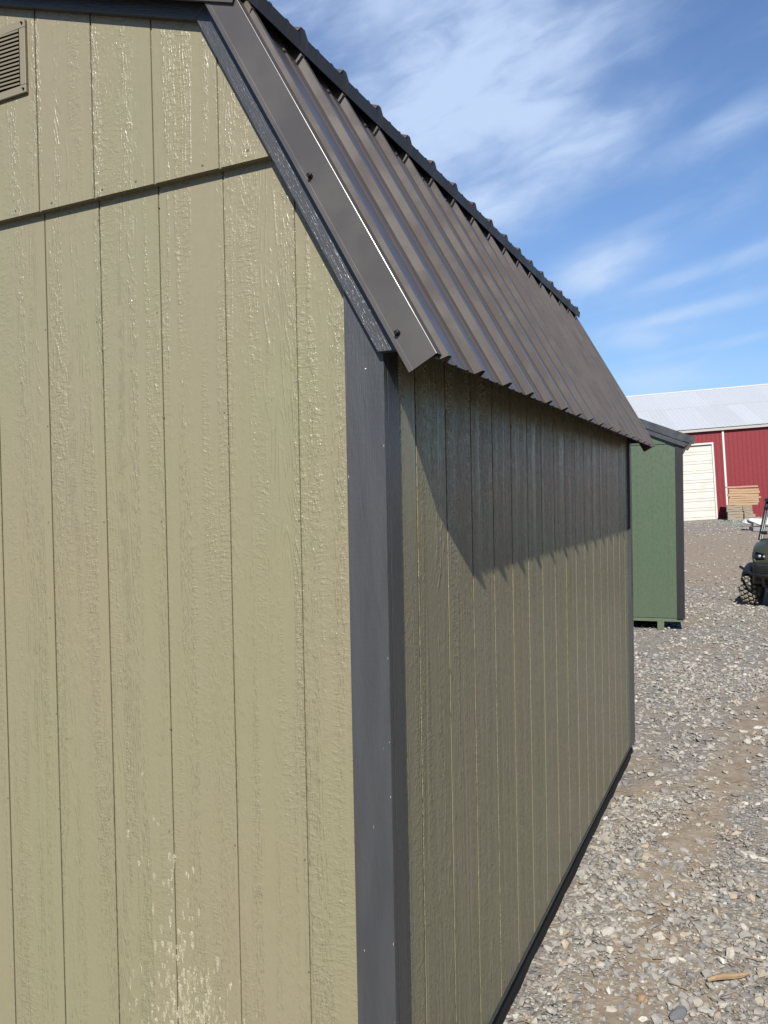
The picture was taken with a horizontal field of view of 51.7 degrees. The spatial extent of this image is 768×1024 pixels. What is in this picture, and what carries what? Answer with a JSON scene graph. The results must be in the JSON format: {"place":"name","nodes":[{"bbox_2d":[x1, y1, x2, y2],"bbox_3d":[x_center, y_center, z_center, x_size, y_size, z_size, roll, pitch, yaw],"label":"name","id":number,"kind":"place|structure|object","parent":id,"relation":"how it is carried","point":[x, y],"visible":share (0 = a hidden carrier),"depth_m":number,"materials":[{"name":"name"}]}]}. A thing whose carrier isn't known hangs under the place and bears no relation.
{"place":"outdoors","nodes":[
{"label":"outdoors","id":0,"kind":"place"},
{"bbox_2d":[267,0,767,395],"label":"sky","id":1,"kind":"structure","parent":0,"point":[621,146],"materials":[{"name":"blue"}]},
{"bbox_2d":[503,511,767,1023],"bbox_3d":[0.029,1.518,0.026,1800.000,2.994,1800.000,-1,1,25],"label":"ground","id":2,"kind":"structure","parent":0,"point":[745,723],"depth_m":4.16,"materials":[{"name":"grey gravel"}]},
{"bbox_2d":[0,0,655,1023],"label":"garden shed","id":3,"kind":"structure","parent":2,"relation":"on","point":[322,428],"depth_m":2.07,"materials":[{"name":"green"}]},
{"bbox_2d":[509,665,767,1023],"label":"rocks","id":4,"kind":"object","parent":2,"relation":"on","point":[689,868],"visible":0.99,"depth_m":3.07,"materials":[{"name":"grey stone"}]},
{"bbox_2d":[637,993,647,1002],"bbox_3d":[0.850,1.599,2.603,0.037,0.030,0.038,0,1,35],"label":"rock","id":5,"kind":"object","parent":2,"relation":"on","point":[641,997],"visible":0.99,"depth_m":2.59,"materials":[{"name":"stone"}]},
{"bbox_2d":[631,418,694,629],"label":"green shed","id":6,"kind":"structure","parent":2,"relation":"on","point":[658,535],"depth_m":11.19,"materials":[{"name":"green wood"}]},
{"bbox_2d":[669,1005,686,1020],"bbox_3d":[0.933,1.597,2.521,0.070,0.031,0.040,-14,0,-23],"label":"rock","id":7,"kind":"object","parent":2,"relation":"on","point":[678,1012],"visible":1,"depth_m":2.51,"materials":[{"name":"stone"}]},
{"bbox_2d":[626,384,767,520],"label":"red barn","id":8,"kind":"structure","parent":2,"relation":"on","point":[726,428],"depth_m":44.24,"materials":[{"name":"metal"}]},
{"bbox_2d":[683,444,715,520],"bbox_3d":[16.281,-1.550,44.549,4.250,4.180,0.080,-4,0,12],"label":"overhead door","id":9,"kind":"structure","parent":8,"relation":"in","point":[698,482],"depth_m":44.25,"materials":[{"name":"white metal"}]},
{"bbox_2d":[706,972,749,981],"bbox_3d":[1.166,1.572,2.680,0.163,0.024,0.018,-1,1,-12],"label":"wood stick","id":10,"kind":"object","parent":2,"relation":"on","point":[722,976],"visible":1,"depth_m":2.67,"materials":[{"name":"beige wood"}]},
{"bbox_2d":[712,520,747,526],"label":"green scraps","id":11,"kind":"object","parent":2,"relation":"on","point":[736,523],"visible":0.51,"depth_m":38.41,"materials":[{"name":"grey"}]},
{"bbox_2d":[727,511,742,519],"bbox_3d":[18.596,0.195,41.913,0.749,0.446,1.116,-1,1,23],"label":"panel bundle","id":12,"kind":"object","parent":2,"relation":"on","point":[735,515],"visible":0.88,"depth_m":41.43,"materials":[{"name":"beige wood"}]},
{"bbox_2d":[726,505,742,511],"bbox_3d":[18.548,-0.199,41.928,0.763,0.336,1.122,-1,1,23],"label":"panel bundle","id":13,"kind":"object","parent":12,"relation":"on","point":[732,508],"visible":0.95,"depth_m":41.43,"materials":[{"name":"beige wood"}]},
{"bbox_2d":[728,502,757,504],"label":"plywood sheets","id":14,"kind":"object","parent":13,"relation":"on","point":[753,503],"visible":0.84,"depth_m":41.28,"materials":[{"name":"beige wood"}]},
{"bbox_2d":[728,500,758,502],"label":"plywood sheets","id":15,"kind":"object","parent":14,"relation":"on","point":[747,501],"visible":0.86,"depth_m":41.30,"materials":[{"name":"beige wood"}]},
{"bbox_2d":[728,498,758,500],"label":"plywood sheets","id":16,"kind":"object","parent":15,"relation":"on","point":[740,499],"visible":0.94,"depth_m":41.28,"materials":[{"name":"beige wood"}]},
{"bbox_2d":[729,496,760,497],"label":"plywood sheets","id":17,"kind":"object","parent":16,"relation":"on","point":[746,497],"visible":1,"depth_m":41.20,"materials":[{"name":"beige wood"}]},
{"bbox_2d":[727,493,758,496],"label":"plywood sheets","id":18,"kind":"object","parent":17,"relation":"on","point":[756,494],"visible":0.91,"depth_m":41.27,"materials":[{"name":"beige wood"}]},
{"bbox_2d":[729,491,759,493],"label":"plywood sheets","id":19,"kind":"object","parent":18,"relation":"on","point":[731,492],"visible":0.93,"depth_m":41.23,"materials":[{"name":"beige wood"}]},
{"bbox_2d":[729,488,758,490],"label":"plywood sheets","id":20,"kind":"object","parent":19,"relation":"on","point":[755,489],"visible":1,"depth_m":41.19,"materials":[{"name":"beige wood"}]},
{"bbox_2d":[725,485,757,487],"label":"plywood sheets","id":21,"kind":"object","parent":20,"relation":"on","point":[742,486],"visible":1,"depth_m":41.30,"materials":[{"name":"beige wood"}]},
{"bbox_2d":[743,738,751,744],"bbox_3d":[2.417,1.528,5.271,0.055,0.043,0.054,-1,1,16],"label":"rock","id":22,"kind":"object","parent":2,"relation":"on","point":[747,741],"visible":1,"depth_m":5.25,"materials":[{"name":"stone"}]},
{"bbox_2d":[744,514,755,518],"bbox_3d":[19.169,0.266,41.521,0.526,0.336,1.018,-1,1,23],"label":"panel bundle","id":23,"kind":"object","parent":2,"relation":"on","point":[747,516],"visible":0.66,"depth_m":41.07,"materials":[{"name":"beige wood"}]},
{"bbox_2d":[739,497,767,605],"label":"utility vehicle","id":24,"kind":"object","parent":2,"relation":"on","point":[754,581],"visible":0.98,"depth_m":13.69,"materials":[{"name":"grey"}]},
{"bbox_2d":[749,526,759,530],"bbox_3d":[16.661,0.700,33.361,2.200,0.170,0.900,-1,1,14],"label":"grey plank","id":25,"kind":"object","parent":2,"relation":"on","point":[754,528],"visible":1,"depth_m":33.20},
{"bbox_3d":[16.643,0.520,33.467,2.000,0.130,0.800,-1,1,17],"label":"grey plank","id":26,"kind":"object","parent":25,"relation":"on","visible":0},
{"bbox_2d":[742,518,761,524],"bbox_3d":[16.430,0.316,33.639,2.314,0.447,1.054,-1,1,12],"label":"plastic sack","id":27,"kind":"object","parent":26,"relation":"on","point":[752,521],"visible":0.62,"depth_m":33.56,"materials":[{"name":"grey plastic"}]},
{"bbox_3d":[19.149,0.012,41.629,0.424,0.171,1.000,-1,1,23],"label":"panel bundle","id":28,"kind":"object","parent":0,"visible":0},
{"bbox_2d":[742,505,751,510],"bbox_3d":[19.097,-0.222,41.639,0.451,0.301,1.017,-1,1,23],"label":"panel bundle","id":29,"kind":"object","parent":28,"relation":"on","point":[747,507],"visible":0.95,"depth_m":41.19,"materials":[{"name":"beige wood"}]}
]}

